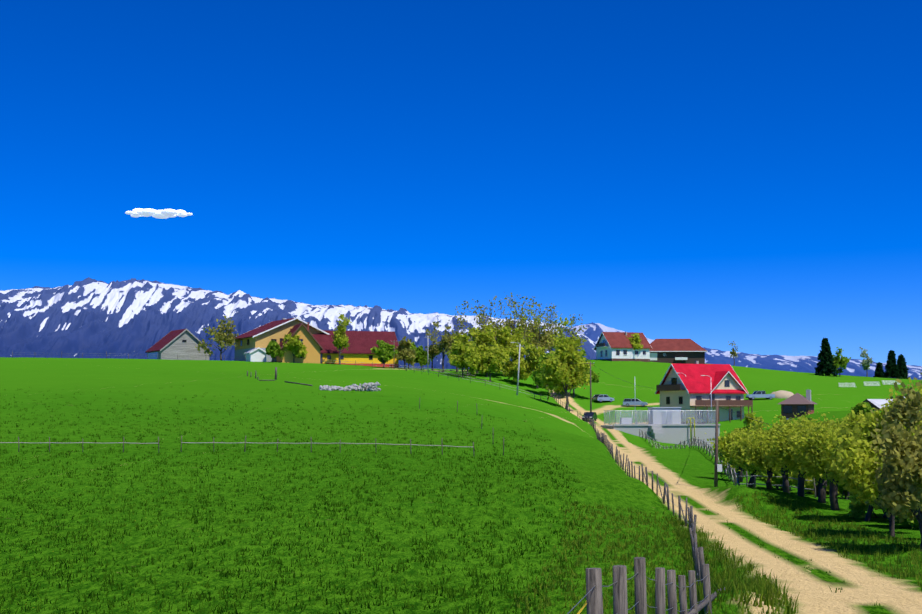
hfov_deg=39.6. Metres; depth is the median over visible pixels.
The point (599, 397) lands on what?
silver hatchback car
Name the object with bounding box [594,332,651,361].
white house
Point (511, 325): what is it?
tree grove
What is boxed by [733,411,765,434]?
tree
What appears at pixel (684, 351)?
dark hip house
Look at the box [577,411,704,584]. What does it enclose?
wooden fence
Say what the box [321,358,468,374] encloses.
farm fence
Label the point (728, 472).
fence cross rails
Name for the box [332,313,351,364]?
farm tree
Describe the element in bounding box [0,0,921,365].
sky
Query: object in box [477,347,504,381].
tree grove
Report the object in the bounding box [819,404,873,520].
edge tree
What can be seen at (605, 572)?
bank grass
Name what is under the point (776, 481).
bush
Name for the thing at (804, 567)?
grass road crown
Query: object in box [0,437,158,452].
meadow fence
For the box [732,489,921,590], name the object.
verge grass
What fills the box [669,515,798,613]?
verge grass
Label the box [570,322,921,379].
mountain range
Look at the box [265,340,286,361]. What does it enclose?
farm tree
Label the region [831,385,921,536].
edge tree
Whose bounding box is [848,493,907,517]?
bush
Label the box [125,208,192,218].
cloud
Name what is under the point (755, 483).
fence cross rails
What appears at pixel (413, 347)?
tree grove
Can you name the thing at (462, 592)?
meadow grass tufts
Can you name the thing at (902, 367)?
conifer
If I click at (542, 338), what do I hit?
tree grove
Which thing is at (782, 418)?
tree
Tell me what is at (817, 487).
willow tree
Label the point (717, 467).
wooden pole
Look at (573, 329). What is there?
tree grove
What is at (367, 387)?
rubble stones
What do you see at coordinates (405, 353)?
farm tree
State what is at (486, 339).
tree grove
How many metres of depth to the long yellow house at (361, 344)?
260.22 m
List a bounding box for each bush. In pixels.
[756,468,793,490]
[788,472,840,494]
[827,479,852,499]
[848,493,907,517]
[907,516,919,529]
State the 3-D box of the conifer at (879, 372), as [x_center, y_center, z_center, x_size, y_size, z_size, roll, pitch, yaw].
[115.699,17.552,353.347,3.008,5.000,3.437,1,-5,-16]
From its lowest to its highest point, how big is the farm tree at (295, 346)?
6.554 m
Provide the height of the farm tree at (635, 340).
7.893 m
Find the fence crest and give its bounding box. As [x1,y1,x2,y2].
[12,351,245,360]
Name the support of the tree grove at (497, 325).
on the terrain at (582, 451)
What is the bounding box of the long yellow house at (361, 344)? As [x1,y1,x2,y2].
[312,330,398,367]
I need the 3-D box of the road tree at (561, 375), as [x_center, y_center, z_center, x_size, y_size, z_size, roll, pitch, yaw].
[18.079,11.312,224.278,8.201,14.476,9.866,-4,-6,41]
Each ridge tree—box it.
[728,341,737,365]
[832,347,850,376]
[859,347,872,376]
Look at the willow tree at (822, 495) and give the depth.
68.19 m
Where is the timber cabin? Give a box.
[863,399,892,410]
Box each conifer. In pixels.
[814,337,837,376]
[873,362,884,377]
[883,350,901,378]
[894,354,908,378]
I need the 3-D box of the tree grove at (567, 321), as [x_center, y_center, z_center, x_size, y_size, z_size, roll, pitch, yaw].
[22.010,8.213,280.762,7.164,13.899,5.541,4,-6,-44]
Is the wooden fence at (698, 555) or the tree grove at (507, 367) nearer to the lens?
the wooden fence at (698, 555)
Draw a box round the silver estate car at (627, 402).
[623,399,647,406]
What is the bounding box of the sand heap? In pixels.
[771,390,793,397]
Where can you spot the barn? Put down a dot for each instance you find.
(180, 343)
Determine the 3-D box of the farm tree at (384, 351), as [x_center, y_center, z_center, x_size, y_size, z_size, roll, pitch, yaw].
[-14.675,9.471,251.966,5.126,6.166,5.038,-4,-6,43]
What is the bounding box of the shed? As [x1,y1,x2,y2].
[244,347,265,361]
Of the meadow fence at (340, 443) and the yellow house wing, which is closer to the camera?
the meadow fence at (340, 443)
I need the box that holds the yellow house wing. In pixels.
[276,323,322,363]
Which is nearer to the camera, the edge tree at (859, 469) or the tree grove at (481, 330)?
the edge tree at (859, 469)
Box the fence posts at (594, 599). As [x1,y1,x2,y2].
[567,557,724,613]
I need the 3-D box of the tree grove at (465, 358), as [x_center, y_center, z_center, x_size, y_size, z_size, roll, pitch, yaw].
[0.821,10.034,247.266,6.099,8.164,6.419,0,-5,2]
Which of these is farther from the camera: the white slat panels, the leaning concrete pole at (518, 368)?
the white slat panels
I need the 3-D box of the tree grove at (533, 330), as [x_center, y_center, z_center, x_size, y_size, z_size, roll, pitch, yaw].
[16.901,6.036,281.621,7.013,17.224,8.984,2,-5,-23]
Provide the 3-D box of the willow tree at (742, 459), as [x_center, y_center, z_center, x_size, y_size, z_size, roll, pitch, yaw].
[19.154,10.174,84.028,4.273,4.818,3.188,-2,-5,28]
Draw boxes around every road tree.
[512,344,546,387]
[532,353,558,396]
[539,331,593,409]
[555,348,599,397]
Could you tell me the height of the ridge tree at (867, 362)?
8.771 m
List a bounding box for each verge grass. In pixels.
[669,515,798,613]
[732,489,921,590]
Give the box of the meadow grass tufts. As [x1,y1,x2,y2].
[0,382,586,613]
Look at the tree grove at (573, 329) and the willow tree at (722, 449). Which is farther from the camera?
the tree grove at (573, 329)
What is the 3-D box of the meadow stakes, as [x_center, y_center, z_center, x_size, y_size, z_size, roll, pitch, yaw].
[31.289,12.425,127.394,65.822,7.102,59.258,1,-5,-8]
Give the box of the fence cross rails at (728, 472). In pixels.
[639,429,739,485]
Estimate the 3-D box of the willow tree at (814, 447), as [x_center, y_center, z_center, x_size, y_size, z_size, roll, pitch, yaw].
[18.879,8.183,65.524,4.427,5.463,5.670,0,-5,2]
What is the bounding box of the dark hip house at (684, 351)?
[650,339,707,363]
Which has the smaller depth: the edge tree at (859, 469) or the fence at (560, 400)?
the edge tree at (859, 469)
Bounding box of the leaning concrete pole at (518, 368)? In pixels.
[511,342,520,394]
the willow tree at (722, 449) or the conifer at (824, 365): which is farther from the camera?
the conifer at (824, 365)
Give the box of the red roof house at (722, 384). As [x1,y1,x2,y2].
[655,361,752,423]
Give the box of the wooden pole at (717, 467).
[714,400,721,486]
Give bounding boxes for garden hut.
[778,390,816,419]
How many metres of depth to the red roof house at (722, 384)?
212.28 m
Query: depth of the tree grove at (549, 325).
289.42 m
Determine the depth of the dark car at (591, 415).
208.27 m
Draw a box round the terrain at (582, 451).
[0,357,921,613]
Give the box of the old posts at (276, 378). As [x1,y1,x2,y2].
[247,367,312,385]
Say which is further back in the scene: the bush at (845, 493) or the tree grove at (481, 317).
the tree grove at (481, 317)
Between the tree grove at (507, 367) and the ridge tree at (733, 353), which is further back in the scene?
the ridge tree at (733, 353)
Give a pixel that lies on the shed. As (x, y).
(258, 354)
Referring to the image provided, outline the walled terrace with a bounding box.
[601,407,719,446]
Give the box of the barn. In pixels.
[145,329,210,359]
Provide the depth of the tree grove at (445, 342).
261.45 m
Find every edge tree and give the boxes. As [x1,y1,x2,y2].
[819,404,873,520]
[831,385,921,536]
[865,377,921,551]
[900,377,921,408]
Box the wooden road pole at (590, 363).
[587,361,594,420]
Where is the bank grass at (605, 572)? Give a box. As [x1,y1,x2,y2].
[508,501,725,613]
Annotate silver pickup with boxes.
[746,391,774,399]
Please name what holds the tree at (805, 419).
on the terrain at (582, 451)
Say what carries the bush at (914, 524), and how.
on the terrain at (582, 451)
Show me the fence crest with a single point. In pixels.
(115, 355)
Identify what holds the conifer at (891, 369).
on the terrain at (582, 451)
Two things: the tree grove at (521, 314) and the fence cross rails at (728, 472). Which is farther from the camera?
the tree grove at (521, 314)
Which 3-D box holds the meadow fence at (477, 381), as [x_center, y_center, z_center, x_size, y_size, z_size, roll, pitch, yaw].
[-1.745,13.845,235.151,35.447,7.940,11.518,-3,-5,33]
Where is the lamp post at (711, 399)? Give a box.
[701,375,711,423]
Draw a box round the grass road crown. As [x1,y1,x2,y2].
[708,509,879,605]
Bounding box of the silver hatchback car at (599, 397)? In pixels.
[592,394,613,401]
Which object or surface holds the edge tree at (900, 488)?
on the terrain at (582, 451)
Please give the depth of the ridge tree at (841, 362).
337.39 m
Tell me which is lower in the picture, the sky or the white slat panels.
the white slat panels
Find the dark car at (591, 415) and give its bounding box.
[582,412,596,420]
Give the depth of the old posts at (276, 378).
191.94 m
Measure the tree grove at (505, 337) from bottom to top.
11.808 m
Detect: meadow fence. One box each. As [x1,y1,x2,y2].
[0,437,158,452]
[181,435,473,454]
[392,364,547,401]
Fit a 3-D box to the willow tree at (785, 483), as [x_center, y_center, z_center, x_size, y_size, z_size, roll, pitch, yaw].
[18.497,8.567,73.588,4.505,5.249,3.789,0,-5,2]
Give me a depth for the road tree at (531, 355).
253.18 m
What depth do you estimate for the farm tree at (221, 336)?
259.85 m
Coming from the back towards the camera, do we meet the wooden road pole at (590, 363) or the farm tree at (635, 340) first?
the farm tree at (635, 340)
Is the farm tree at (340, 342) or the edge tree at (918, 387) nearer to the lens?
the edge tree at (918, 387)
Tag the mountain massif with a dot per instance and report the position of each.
(133, 318)
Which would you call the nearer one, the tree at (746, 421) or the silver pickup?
the tree at (746, 421)
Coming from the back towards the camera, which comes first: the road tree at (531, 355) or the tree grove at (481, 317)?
the tree grove at (481, 317)
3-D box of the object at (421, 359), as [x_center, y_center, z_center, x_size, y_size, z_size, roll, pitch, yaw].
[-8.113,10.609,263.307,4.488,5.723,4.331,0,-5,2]
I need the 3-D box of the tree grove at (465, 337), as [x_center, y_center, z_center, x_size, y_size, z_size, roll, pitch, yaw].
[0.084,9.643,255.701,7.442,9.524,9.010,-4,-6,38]
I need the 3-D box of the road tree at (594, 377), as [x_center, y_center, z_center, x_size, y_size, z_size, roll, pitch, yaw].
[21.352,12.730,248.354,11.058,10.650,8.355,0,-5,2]
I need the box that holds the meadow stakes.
[419,400,503,454]
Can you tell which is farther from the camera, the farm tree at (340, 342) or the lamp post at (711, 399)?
the farm tree at (340, 342)
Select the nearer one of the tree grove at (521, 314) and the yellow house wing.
the yellow house wing
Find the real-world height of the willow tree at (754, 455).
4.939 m
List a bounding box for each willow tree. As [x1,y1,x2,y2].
[707,422,754,481]
[724,426,773,486]
[736,417,780,489]
[746,410,810,492]
[756,412,825,496]
[783,414,850,510]
[787,412,850,502]
[805,421,823,496]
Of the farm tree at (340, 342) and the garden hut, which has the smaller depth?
the garden hut
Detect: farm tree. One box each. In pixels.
[195,316,238,359]
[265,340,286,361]
[282,332,307,362]
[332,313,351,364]
[370,340,398,367]
[395,336,415,367]
[627,333,643,349]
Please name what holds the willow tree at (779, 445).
on the terrain at (582, 451)
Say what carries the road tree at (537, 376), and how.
on the terrain at (582, 451)
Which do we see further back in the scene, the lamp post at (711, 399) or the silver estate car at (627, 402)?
the silver estate car at (627, 402)
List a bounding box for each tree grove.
[403,341,421,368]
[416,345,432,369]
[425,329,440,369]
[431,320,454,371]
[445,332,480,375]
[449,338,480,376]
[450,306,470,371]
[461,301,497,372]
[467,327,510,376]
[472,299,496,332]
[477,296,507,372]
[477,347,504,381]
[482,324,526,376]
[500,292,536,357]
[501,347,529,382]
[507,295,533,356]
[511,301,544,357]
[523,296,549,370]
[528,305,554,351]
[537,303,563,350]
[550,314,575,349]
[563,314,586,350]
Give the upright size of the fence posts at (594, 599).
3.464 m
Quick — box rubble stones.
[319,382,380,390]
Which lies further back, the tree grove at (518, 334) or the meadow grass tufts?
the tree grove at (518, 334)
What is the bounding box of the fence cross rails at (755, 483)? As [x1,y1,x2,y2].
[737,471,815,497]
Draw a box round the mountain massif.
[0,277,595,368]
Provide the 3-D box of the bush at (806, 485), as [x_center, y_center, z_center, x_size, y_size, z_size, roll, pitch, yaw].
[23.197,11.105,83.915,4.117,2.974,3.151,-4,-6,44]
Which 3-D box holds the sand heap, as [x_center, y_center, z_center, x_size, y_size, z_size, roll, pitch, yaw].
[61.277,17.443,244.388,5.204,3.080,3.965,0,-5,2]
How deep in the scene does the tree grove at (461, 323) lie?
267.59 m
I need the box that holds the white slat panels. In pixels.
[838,380,900,386]
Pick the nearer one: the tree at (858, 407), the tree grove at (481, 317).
the tree at (858, 407)

